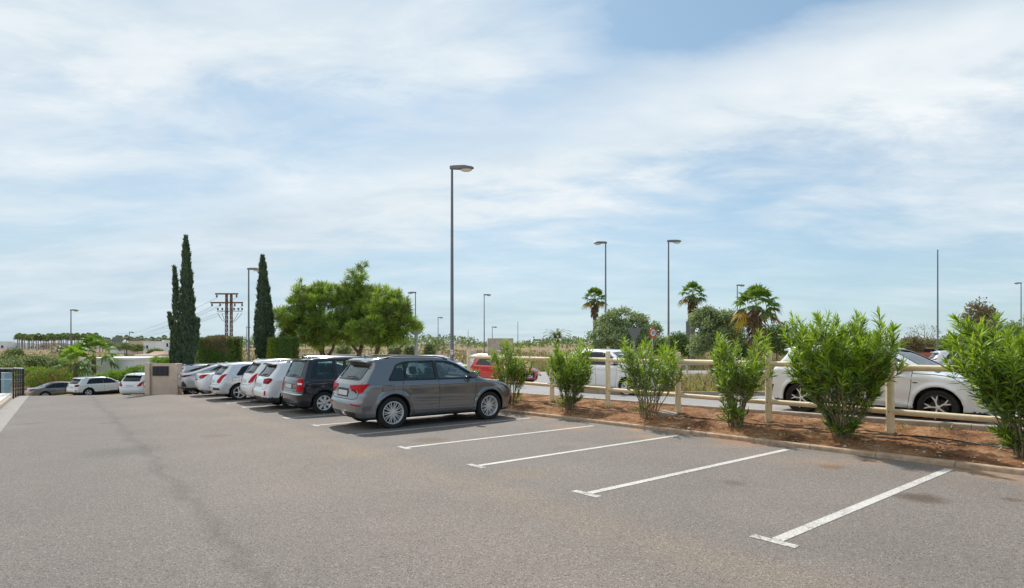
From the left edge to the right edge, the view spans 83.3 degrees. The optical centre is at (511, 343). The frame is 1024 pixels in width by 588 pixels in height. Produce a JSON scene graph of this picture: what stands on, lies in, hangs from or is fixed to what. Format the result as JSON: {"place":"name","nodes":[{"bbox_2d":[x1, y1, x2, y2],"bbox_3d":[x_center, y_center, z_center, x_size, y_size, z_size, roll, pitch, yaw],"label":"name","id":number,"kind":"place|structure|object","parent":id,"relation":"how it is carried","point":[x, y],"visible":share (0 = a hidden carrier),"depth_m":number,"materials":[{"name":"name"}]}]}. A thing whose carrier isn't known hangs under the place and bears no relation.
{"place":"outdoors","nodes":[
{"label":"outdoors","id":0,"kind":"place"},
{"bbox_2d":[0,344,780,395],"bbox_3d":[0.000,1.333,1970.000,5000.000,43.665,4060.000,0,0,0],"label":"field","id":1,"kind":"structure","parent":0,"point":[458,348],"depth_m":194.73,"materials":[{"name":"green plant"}]},
{"bbox_2d":[0,393,14,408],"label":"kerb","id":2,"kind":"structure","parent":1,"relation":"on","point":[5,401],"depth_m":21.49,"materials":[{"name":"grey concrete"}]},
{"bbox_2d":[1,372,11,400],"bbox_3d":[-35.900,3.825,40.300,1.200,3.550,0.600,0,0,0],"label":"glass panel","id":3,"kind":"object","parent":2,"relation":"on","point":[6,386],"visible":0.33,"depth_m":40.16,"materials":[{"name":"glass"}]},
{"bbox_2d":[12,367,22,398],"bbox_3d":[-21.903,1.814,25.499,0.060,1.617,3.777,0,0,-36],"label":"metal railing","id":4,"kind":"object","parent":2,"relation":"on","point":[18,382],"visible":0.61,"depth_m":25.48,"materials":[{"name":"grey metal"}]},
{"bbox_2d":[0,360,16,371],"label":"shrub","id":5,"kind":"object","parent":1,"relation":"on","point":[5,364],"visible":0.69,"depth_m":61.81,"materials":[{"name":"green plant"}]},
{"bbox_2d":[0,352,22,361],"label":"shrub","id":6,"kind":"object","parent":1,"relation":"on","point":[4,356],"visible":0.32,"depth_m":69.83,"materials":[{"name":"green plant"}]},
{"bbox_2d":[0,356,23,371],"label":"shrub","id":7,"kind":"object","parent":1,"relation":"on","point":[10,359],"visible":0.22,"depth_m":65.27,"materials":[{"name":"green plant"}]},
{"bbox_2d":[0,341,26,348],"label":"white house","id":8,"kind":"structure","parent":1,"relation":"on","point":[5,344],"depth_m":300.11,"materials":[{"name":"white paint"}]},
{"bbox_2d":[3,347,27,357],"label":"shrub","id":9,"kind":"object","parent":1,"relation":"on","point":[20,351],"visible":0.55,"depth_m":83.59,"materials":[{"name":"green plant"}]},
{"bbox_2d":[14,365,55,388],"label":"shrub","id":10,"kind":"object","parent":1,"relation":"on","point":[26,369],"visible":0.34,"depth_m":54.85,"materials":[{"name":"green plant"}]},
{"bbox_2d":[20,355,52,368],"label":"shrub","id":11,"kind":"object","parent":1,"relation":"on","point":[36,361],"visible":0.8,"depth_m":60.65,"materials":[{"name":"green plant"}]},
{"bbox_2d":[17,353,58,367],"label":"shrub","id":12,"kind":"object","parent":1,"relation":"on","point":[26,356],"visible":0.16,"depth_m":63.59,"materials":[{"name":"green plant"}]},
{"bbox_2d":[26,381,69,395],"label":"parked car","id":13,"kind":"object","parent":1,"relation":"on","point":[51,388],"visible":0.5,"depth_m":46.56,"materials":[{"name":"grey paint"}]},
{"bbox_2d":[24,366,72,388],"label":"shrub","id":14,"kind":"object","parent":1,"relation":"on","point":[43,375],"visible":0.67,"depth_m":53.59,"materials":[{"name":"green plant"}]},
{"bbox_2d":[45,359,72,370],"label":"shrub","id":15,"kind":"object","parent":1,"relation":"on","point":[54,363],"visible":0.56,"depth_m":59.58,"materials":[{"name":"green plant"}]},
{"bbox_2d":[46,343,100,377],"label":"fan palm","id":16,"kind":"object","parent":1,"relation":"on","point":[74,349],"visible":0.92,"depth_m":52.67,"materials":[{"name":"green plant"}]},
{"bbox_2d":[66,376,119,394],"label":"parked car","id":17,"kind":"object","parent":1,"relation":"on","point":[87,385],"visible":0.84,"depth_m":45.69,"materials":[{"name":"white paint"}]},
{"bbox_2d":[67,333,119,374],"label":"fan palm","id":18,"kind":"object","parent":1,"relation":"on","point":[93,341],"visible":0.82,"depth_m":54.60,"materials":[{"name":"green plant"}]},
{"bbox_2d":[103,368,132,381],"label":"shrub","id":19,"kind":"object","parent":1,"relation":"on","point":[118,375],"visible":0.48,"depth_m":49.56,"materials":[{"name":"green plant"}]},
{"bbox_2d":[80,357,164,375],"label":"white house","id":20,"kind":"structure","parent":1,"relation":"on","point":[123,362],"depth_m":56.00,"materials":[{"name":"white paint"}]},
{"bbox_2d":[114,342,137,356],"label":"tree","id":21,"kind":"object","parent":1,"relation":"on","point":[122,346],"visible":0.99,"depth_m":109.64,"materials":[{"name":"green plant"}]},
{"bbox_2d":[123,364,144,374],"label":"shrub","id":22,"kind":"object","parent":1,"relation":"on","point":[135,369],"visible":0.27,"depth_m":50.51,"materials":[{"name":"green plant"}]},
{"bbox_2d":[135,351,168,356],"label":"tiled house","id":23,"kind":"structure","parent":1,"relation":"on","point":[159,353],"depth_m":62.70,"materials":[{"name":"ceramic"}]},
{"bbox_2d":[143,341,163,353],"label":"white house","id":24,"kind":"structure","parent":1,"relation":"on","point":[153,344],"depth_m":160.00,"materials":[{"name":"white paint"}]},
{"bbox_2d":[149,355,168,362],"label":"shrub","id":25,"kind":"object","parent":1,"relation":"on","point":[157,359],"visible":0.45,"depth_m":51.47,"materials":[{"name":"green plant"}]},
{"bbox_2d":[194,334,245,362],"bbox_3d":[-17.110,0.454,33.688,2.494,2.010,1.835,0,0,0],"label":"clipped hedge","id":26,"kind":"object","parent":1,"relation":"on","point":[217,348],"visible":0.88,"depth_m":33.11,"materials":[{"name":"green plant"}]},
{"bbox_2d":[210,293,242,336],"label":"lattice pylon","id":27,"kind":"object","parent":1,"relation":"on","point":[226,302],"visible":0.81,"depth_m":91.83,"materials":[{"name":"metal"}]},
{"bbox_2d":[247,268,258,360],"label":"street lamp","id":28,"kind":"object","parent":1,"relation":"on","point":[254,269],"visible":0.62,"depth_m":45.94,"materials":[{"name":"grey metal"}]},
{"bbox_2d":[252,254,276,358],"bbox_3d":[-15.070,-1.245,35.009,1.296,8.490,1.287,0,0,43],"label":"cypress tree","id":29,"kind":"object","parent":1,"relation":"on","point":[264,329],"visible":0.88,"depth_m":34.74,"materials":[{"name":"green plant"}]},
{"bbox_2d":[265,336,299,358],"bbox_3d":[-13.562,0.507,34.097,1.672,1.942,1.518,0,0,0],"label":"clipped hedge","id":30,"kind":"object","parent":1,"relation":"on","point":[282,347],"visible":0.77,"depth_m":33.60,"materials":[{"name":"green plant"}]},
{"bbox_2d":[273,277,347,355],"bbox_3d":[-12.651,-0.664,35.878,5.054,7.139,3.644,0,0,0],"label":"pine tree","id":31,"kind":"object","parent":1,"relation":"on","point":[308,319],"visible":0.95,"depth_m":35.53,"materials":[{"name":"green plant"}]},
{"bbox_2d":[334,345,353,353],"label":"shrub","id":32,"kind":"object","parent":1,"relation":"on","point":[344,350],"visible":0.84,"depth_m":99.63,"materials":[{"name":"green plant"}]},
{"bbox_2d":[330,260,392,356],"bbox_3d":[-9.806,-1.303,37.093,3.867,8.406,3.815,0,0,36],"label":"pine tree","id":33,"kind":"object","parent":1,"relation":"on","point":[356,295],"visible":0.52,"depth_m":36.58,"materials":[{"name":"green plant"}]},
{"bbox_2d":[341,284,424,356],"bbox_3d":[-7.763,-0.414,34.783,5.066,6.628,3.062,0,0,-26],"label":"pine tree","id":34,"kind":"object","parent":1,"relation":"on","point":[392,320],"visible":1,"depth_m":34.43,"materials":[{"name":"green plant"}]},
{"bbox_2d":[401,345,413,354],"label":"shrub","id":35,"kind":"object","parent":1,"relation":"on","point":[408,350],"visible":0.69,"depth_m":83.67,"materials":[{"name":"green plant"}]},
{"bbox_2d":[409,323,422,374],"bbox_3d":[-5.997,0.693,35.969,0.900,4.208,0.279,0,0,0],"label":"road sign","id":36,"kind":"object","parent":1,"relation":"on","point":[416,333],"visible":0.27,"depth_m":35.90,"materials":[{"name":"grey metal"}]},
{"bbox_2d":[421,341,437,354],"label":"shrub","id":37,"kind":"object","parent":1,"relation":"on","point":[430,349],"visible":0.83,"depth_m":79.63,"materials":[{"name":"green plant"}]},
{"bbox_2d":[428,337,449,351],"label":"shrub","id":38,"kind":"object","parent":1,"relation":"on","point":[438,344],"visible":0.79,"depth_m":139.55,"materials":[{"name":"green plant"}]},
{"bbox_2d":[2,348,898,383],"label":"dry grass","id":39,"kind":"structure","parent":1,"relation":"on","point":[539,365],"depth_m":96.74,"materials":[{"name":"beige plant"}]},
{"bbox_2d":[542,328,572,356],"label":"date palm","id":40,"kind":"object","parent":1,"relation":"on","point":[557,334],"visible":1,"depth_m":61.84,"materials":[{"name":"green plant"}]},
{"bbox_2d":[581,287,608,343],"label":"fan palm","id":41,"kind":"object","parent":1,"relation":"on","point":[594,302],"visible":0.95,"depth_m":57.75,"materials":[{"name":"green plant"}]},
{"bbox_2d":[593,241,606,348],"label":"street lamp","id":42,"kind":"object","parent":1,"relation":"on","point":[600,242],"visible":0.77,"depth_m":45.94,"materials":[{"name":"grey metal"}]},
{"bbox_2d":[240,334,960,348],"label":"distant woods","id":43,"kind":"object","parent":1,"relation":"on","point":[469,343],"visible":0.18,"depth_m":292.83,"materials":[{"name":"green plant"}]},
{"bbox_2d":[584,305,664,352],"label":"round tree","id":44,"kind":"object","parent":1,"relation":"on","point":[613,329],"visible":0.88,"depth_m":43.53,"materials":[{"name":"green plant"}]},
{"bbox_2d":[648,335,666,356],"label":"shrub","id":45,"kind":"object","parent":1,"relation":"on","point":[662,340],"visible":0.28,"depth_m":57.71,"materials":[{"name":"green plant"}]},
{"bbox_2d":[667,240,681,368],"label":"street lamp","id":46,"kind":"object","parent":1,"relation":"on","point":[675,242],"visible":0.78,"depth_m":43.94,"materials":[{"name":"grey metal"}]},
{"bbox_2d":[664,330,689,358],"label":"shrub","id":47,"kind":"object","parent":1,"relation":"on","point":[681,339],"visible":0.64,"depth_m":55.47,"materials":[{"name":"green plant"}]},
{"bbox_2d":[677,280,707,367],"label":"fan palm","id":48,"kind":"object","parent":1,"relation":"on","point":[692,301],"visible":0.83,"depth_m":49.78,"materials":[{"name":"green plant"}]},
{"bbox_2d":[682,304,748,372],"bbox_3d":[14.383,-0.054,39.894,5.004,5.386,3.594,0,0,0],"label":"round tree","id":49,"kind":"object","parent":1,"relation":"on","point":[712,321],"visible":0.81,"depth_m":39.44,"materials":[{"name":"green plant"}]},
{"bbox_2d":[734,340,750,360],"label":"shrub","id":50,"kind":"object","parent":1,"relation":"on","point":[744,354],"visible":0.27,"depth_m":51.38,"materials":[{"name":"green plant"}]},
{"bbox_2d":[729,282,783,369],"bbox_3d":[15.233,-0.580,35.979,3.509,6.509,3.487,0,0,0],"label":"fan palm","id":51,"kind":"object","parent":1,"relation":"on","point":[754,317],"visible":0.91,"depth_m":35.70,"materials":[{"name":"green plant"}]},
{"bbox_2d":[499,409,1023,474],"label":"kerb","id":52,"kind":"structure","parent":1,"relation":"on","point":[976,466],"depth_m":9.69,"materials":[{"name":"concrete"}]},
{"bbox_2d":[511,392,1023,431],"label":"retaining kerb","id":53,"kind":"structure","parent":1,"relation":"on","point":[966,426],"depth_m":11.59,"materials":[{"name":"grey concrete"}]},
{"bbox_2d":[763,321,795,360],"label":"shrub","id":54,"kind":"object","parent":1,"relation":"on","point":[776,343],"visible":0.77,"depth_m":49.60,"materials":[{"name":"green plant"}]},
{"bbox_2d":[900,335,926,352],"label":"shrub","id":55,"kind":"object","parent":1,"relation":"on","point":[916,344],"visible":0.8,"depth_m":54.51,"materials":[{"name":"green plant"}]},
{"bbox_2d":[904,323,943,339],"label":"airy tree","id":56,"kind":"object","parent":1,"relation":"on","point":[924,332],"visible":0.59,"depth_m":63.98,"materials":[{"name":"green plant"}]},
{"bbox_2d":[918,348,934,357],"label":"parked car","id":57,"kind":"object","parent":1,"relation":"on","point":[927,353],"visible":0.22,"depth_m":56.93,"materials":[{"name":"orange paint"}]},
{"bbox_2d":[917,335,936,348],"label":"shrub","id":58,"kind":"object","parent":1,"relation":"on","point":[929,342],"visible":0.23,"depth_m":61.38,"materials":[{"name":"green plant"}]},
{"bbox_2d":[937,250,938,350],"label":"street lamp","id":59,"kind":"object","parent":1,"relation":"on","point":[937,308],"visible":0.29,"depth_m":47.96,"materials":[{"name":"grey metal"}]},
{"bbox_2d":[939,333,967,350],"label":"shrub","id":60,"kind":"object","parent":1,"relation":"on","point":[943,345],"visible":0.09,"depth_m":50.13,"materials":[{"name":"green plant"}]},
{"bbox_2d":[957,296,1003,344],"bbox_3d":[32.478,-0.416,39.899,3.150,5.814,2.115,0,0,0],"label":"shrub","id":61,"kind":"object","parent":1,"relation":"on","point":[982,310],"visible":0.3,"depth_m":39.67,"materials":[{"name":"green plant"}]},
{"bbox_2d":[999,319,1023,344],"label":"shrub","id":62,"kind":"object","parent":1,"relation":"on","point":[1014,327],"visible":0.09,"depth_m":41.42,"materials":[{"name":"green plant"}]},
{"bbox_2d":[0,394,1023,587],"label":"parking lot","id":63,"kind":"structure","parent":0,"point":[161,491],"depth_m":6.10,"materials":[{"name":"grey asphalt"}]},
{"bbox_2d":[0,396,27,431],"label":"gutter","id":64,"kind":"object","parent":63,"relation":"on","point":[8,410],"visible":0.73,"depth_m":18.75,"materials":[{"name":"concrete"}]},
{"bbox_2d":[119,373,144,394],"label":"parked car","id":65,"kind":"object","parent":63,"relation":"on","point":[130,383],"visible":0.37,"depth_m":38.15,"materials":[{"name":"white paint"}]},
{"bbox_2d":[145,362,181,394],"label":"wall","id":66,"kind":"structure","parent":63,"relation":"on","point":[161,378],"depth_m":27.85,"materials":[{"name":"beige concrete"}]},
{"bbox_2d":[166,234,200,393],"bbox_3d":[-17.691,-1.460,31.014,1.895,8.919,1.030,0,0,0],"label":"cypress tree","id":67,"kind":"object","parent":63,"relation":"on","point":[184,342],"visible":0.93,"depth_m":30.80,"materials":[{"name":"green plant"}]},
{"bbox_2d":[182,363,212,393],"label":"parked car","id":68,"kind":"object","parent":63,"relation":"on","point":[186,367],"visible":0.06,"depth_m":29.54,"materials":[{"name":"silver metal"}]},
{"bbox_2d":[177,362,225,393],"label":"parked car","id":69,"kind":"object","parent":63,"relation":"on","point":[186,379],"visible":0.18,"depth_m":26.95,"materials":[{"name":"silver metal"}]},
{"bbox_2d":[194,369,223,395],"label":"parked car","id":70,"kind":"object","parent":63,"relation":"on","point":[202,380],"visible":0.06,"depth_m":24.42,"materials":[{"name":"white paint"}]},
{"bbox_2d":[209,362,251,399],"bbox_3d":[-10.047,1.476,23.759,4.304,1.486,2.418,1,0,-38],"label":"parked car","id":71,"kind":"object","parent":63,"relation":"on","point":[226,378],"visible":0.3,"depth_m":22.22,"materials":[{"name":"silver metal"}]},
{"bbox_2d":[240,358,289,402],"bbox_3d":[-8.142,1.359,22.078,4.106,1.613,2.443,1,0,-38],"label":"parked car","id":72,"kind":"object","parent":63,"relation":"on","point":[257,366],"visible":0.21,"depth_m":20.65,"materials":[{"name":"white paint"}]},
{"bbox_2d":[252,359,342,408],"bbox_3d":[-6.441,1.319,19.726,4.360,1.559,2.202,1,0,-38],"label":"parked car","id":73,"kind":"object","parent":63,"relation":"on","point":[268,382],"visible":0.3,"depth_m":18.16,"materials":[{"name":"white paint"}]},
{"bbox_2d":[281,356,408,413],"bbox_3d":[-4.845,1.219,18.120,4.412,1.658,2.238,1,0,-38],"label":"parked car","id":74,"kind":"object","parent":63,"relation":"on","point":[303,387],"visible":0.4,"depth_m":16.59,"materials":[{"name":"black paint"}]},
{"bbox_2d":[331,355,510,428],"bbox_3d":[-2.146,1.114,14.504,4.494,1.661,2.246,1,0,-38],"label":"parked car","id":75,"kind":"object","parent":63,"relation":"on","point":[377,388],"visible":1,"depth_m":13.45,"materials":[{"name":"grey paint"}]},
{"bbox_2d":[355,418,527,434],"bbox_3d":[-1.377,1.909,13.393,4.742,0.037,0.105,0,0,-38],"label":"parking line","id":76,"kind":"object","parent":63,"relation":"on","point":[439,426],"visible":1,"depth_m":13.19,"materials":[{"name":"white paint"}]},
{"bbox_2d":[408,425,592,447],"bbox_3d":[0.003,1.858,11.650,4.742,0.037,0.105,0,0,-38],"label":"parking line","id":77,"kind":"object","parent":63,"relation":"on","point":[496,436],"visible":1,"depth_m":11.33,"materials":[{"name":"white paint"}]},
{"bbox_2d":[480,435,674,465],"bbox_3d":[1.382,1.807,9.907,4.742,0.037,0.105,0,0,-38],"label":"parking line","id":78,"kind":"object","parent":63,"relation":"on","point":[572,451],"visible":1,"depth_m":9.59,"materials":[{"name":"white paint"}]},
{"bbox_2d":[588,449,789,493],"bbox_3d":[2.761,1.756,8.164,4.742,0.037,0.105,0,0,-38],"label":"parking line","id":79,"kind":"object","parent":63,"relation":"on","point":[665,476],"visible":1,"depth_m":7.80,"materials":[{"name":"white paint"}]},
{"bbox_2d":[749,534,799,547],"bbox_3d":[2.239,1.688,4.915,0.100,0.010,0.400,0,0,-38],"label":"parking line","id":80,"kind":"object","parent":63,"relation":"on","point":[775,541],"visible":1,"depth_m":4.90,"materials":[{"name":"paint"}]},
{"bbox_2d":[773,468,953,540],"bbox_3d":[4.141,1.706,6.421,4.742,0.037,0.105,0,0,-38],"label":"parking line","id":81,"kind":"object","parent":63,"relation":"on","point":[817,523],"visible":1,"depth_m":5.92,"materials":[{"name":"white paint"}]},
{"bbox_2d":[0,0,1023,343],"label":"sky","id":82,"kind":"structure","parent":0,"point":[823,154],"materials":[{"name":"blue"}]},
{"bbox_2d":[539,370,772,375],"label":"road","id":83,"kind":"structure","parent":0,"point":[689,372],"depth_m":41.35,"materials":[{"name":"grey asphalt"}]},
{"bbox_2d":[929,350,963,364],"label":"parked car","id":84,"kind":"object","parent":83,"relation":"on","point":[936,355],"visible":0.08,"depth_m":32.09,"materials":[{"name":"silver metal"}]},
{"bbox_2d":[402,368,1017,425],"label":"street","id":85,"kind":"structure","parent":0,"point":[541,389],"depth_m":16.96,"materials":[{"name":"grey asphalt"}]},
{"bbox_2d":[407,355,470,374],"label":"parked car","id":86,"kind":"object","parent":85,"relation":"on","point":[421,367],"visible":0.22,"depth_m":37.38,"materials":[{"name":"white paint"}]},
{"bbox_2d":[450,165,473,360],"bbox_3d":[-2.538,-3.335,29.000,1.219,11.265,0.380,0,0,0],"label":"street lamp","id":87,"kind":"object","parent":85,"relation":"on","point":[466,168],"visible":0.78,"depth_m":28.93,"materials":[{"name":"grey metal"}]},
{"bbox_2d":[487,338,512,354],"bbox_3d":[-0.753,1.015,37.000,1.640,2.688,0.700,0,0,-4],"label":"concrete kiosk","id":88,"kind":"object","parent":85,"relation":"on","point":[493,343],"visible":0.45,"depth_m":36.64,"materials":[{"name":"beige concrete"}]},
{"bbox_2d":[470,355,537,383],"bbox_3d":[-0.437,1.305,29.082,2.468,1.438,3.973,0,0,-38],"label":"parked car","id":89,"kind":"object","parent":85,"relation":"on","point":[484,366],"visible":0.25,"depth_m":28.75,"materials":[{"name":"red paint"}]},
{"bbox_2d":[565,348,671,394],"bbox_3d":[3.723,0.995,20.684,2.443,1.613,4.106,0,0,-38],"label":"parked car","id":90,"kind":"object","parent":85,"relation":"on","point":[598,377],"visible":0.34,"depth_m":20.00,"materials":[{"name":"white paint"}]},
{"bbox_2d":[582,373,764,395],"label":"traffic island kerb","id":91,"kind":"structure","parent":85,"relation":"on","point":[714,393],"depth_m":18.46,"materials":[{"name":"grey concrete"}]},
{"bbox_2d":[772,344,996,421],"bbox_3d":[8.084,0.792,12.628,2.219,1.588,4.361,0,0,-38],"label":"parked car","id":92,"kind":"object","parent":85,"relation":"on","point":[930,391],"visible":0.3,"depth_m":11.39,"materials":[{"name":"white paint"}]},
{"bbox_2d":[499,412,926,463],"bbox_3d":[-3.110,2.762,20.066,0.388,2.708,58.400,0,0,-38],"label":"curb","id":93,"kind":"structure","parent":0,"point":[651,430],"depth_m":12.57,"materials":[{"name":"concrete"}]},
{"bbox_2d":[671,373,764,391],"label":"traffic island","id":94,"kind":"structure","parent":0,"point":[694,379],"depth_m":32.19,"materials":[{"name":"brown soil"}]},
{"bbox_2d":[627,328,641,352],"bbox_3d":[7.221,0.653,33.982,0.920,3.143,0.105,0,0,0],"label":"yield sign","id":95,"kind":"object","parent":94,"relation":"on","point":[634,333],"visible":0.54,"depth_m":33.93,"materials":[{"name":"grey metal"}]},
{"bbox_2d":[661,371,764,392],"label":"dry grass","id":96,"kind":"structure","parent":94,"relation":"on","point":[703,381],"depth_m":20.96,"materials":[{"name":"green plant"}]},
{"bbox_2d":[506,394,1023,468],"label":"planting soil","id":97,"kind":"structure","parent":0,"point":[903,448],"depth_m":10.81,"materials":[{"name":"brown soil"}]},
{"bbox_2d":[488,338,533,405],"bbox_3d":[-0.028,0.861,17.413,1.568,2.159,1.347,0,0,0],"label":"oleander bush","id":98,"kind":"object","parent":97,"relation":"on","point":[513,370],"visible":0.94,"depth_m":17.30,"materials":[{"name":"green plant"}]},
{"bbox_2d":[543,338,596,409],"bbox_3d":[1.593,0.855,15.627,1.532,2.055,1.757,0,0,0],"label":"oleander bush","id":99,"kind":"object","parent":97,"relation":"on","point":[569,372],"visible":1,"depth_m":15.37,"materials":[{"name":"green plant"}]},
{"bbox_2d":[615,334,687,418],"bbox_3d":[3.270,0.782,13.421,1.632,2.093,2.023,0,0,0],"label":"oleander bush","id":100,"kind":"object","parent":97,"relation":"on","point":[641,375],"visible":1,"depth_m":13.32,"materials":[{"name":"green plant"}]},
{"bbox_2d":[657,410,678,417],"bbox_3d":[3.723,1.739,13.704,0.414,0.254,0.600,0,0,27],"label":"concrete footing","id":101,"kind":"object","parent":97,"relation":"on","point":[663,413],"visible":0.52,"depth_m":13.50,"materials":[{"name":"grey concrete"}]},
{"bbox_2d":[705,327,778,426],"bbox_3d":[4.666,0.715,11.754,1.418,2.135,1.604,0,0,19],"label":"oleander bush","id":102,"kind":"object","parent":97,"relation":"on","point":[730,382],"visible":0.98,"depth_m":11.55,"materials":[{"name":"green plant"}]},
{"bbox_2d":[467,350,1022,432],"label":"post rail fence","id":103,"kind":"object","parent":97,"relation":"on","point":[890,411],"visible":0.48,"depth_m":12.10,"materials":[{"name":"paint"}]},
{"bbox_2d":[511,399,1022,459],"bbox_3d":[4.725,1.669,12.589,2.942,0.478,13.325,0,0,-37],"label":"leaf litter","id":104,"kind":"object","parent":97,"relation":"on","point":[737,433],"visible":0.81,"depth_m":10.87,"materials":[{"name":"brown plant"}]},
{"bbox_2d":[525,401,1010,448],"bbox_3d":[4.474,1.643,12.422,0.296,0.315,15.002,0,0,-38],"label":"irrigation hose","id":105,"kind":"object","parent":97,"relation":"on","point":[813,428],"visible":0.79,"depth_m":10.76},
{"bbox_2d":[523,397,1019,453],"bbox_3d":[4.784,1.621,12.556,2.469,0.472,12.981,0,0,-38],"label":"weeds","id":106,"kind":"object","parent":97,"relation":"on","point":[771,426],"visible":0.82,"depth_m":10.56,"materials":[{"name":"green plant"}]},
{"bbox_2d":[777,305,909,439],"bbox_3d":[5.705,0.537,10.081,1.867,2.415,2.043,0,0,-44],"label":"oleander bush","id":107,"kind":"object","parent":97,"relation":"on","point":[842,367],"visible":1,"depth_m":9.78,"materials":[{"name":"green plant"}]},
{"bbox_2d":[936,310,1023,457],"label":"oleander bush","id":108,"kind":"object","parent":97,"relation":"on","point":[993,374],"visible":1,"depth_m":8.18,"materials":[{"name":"green plant"}]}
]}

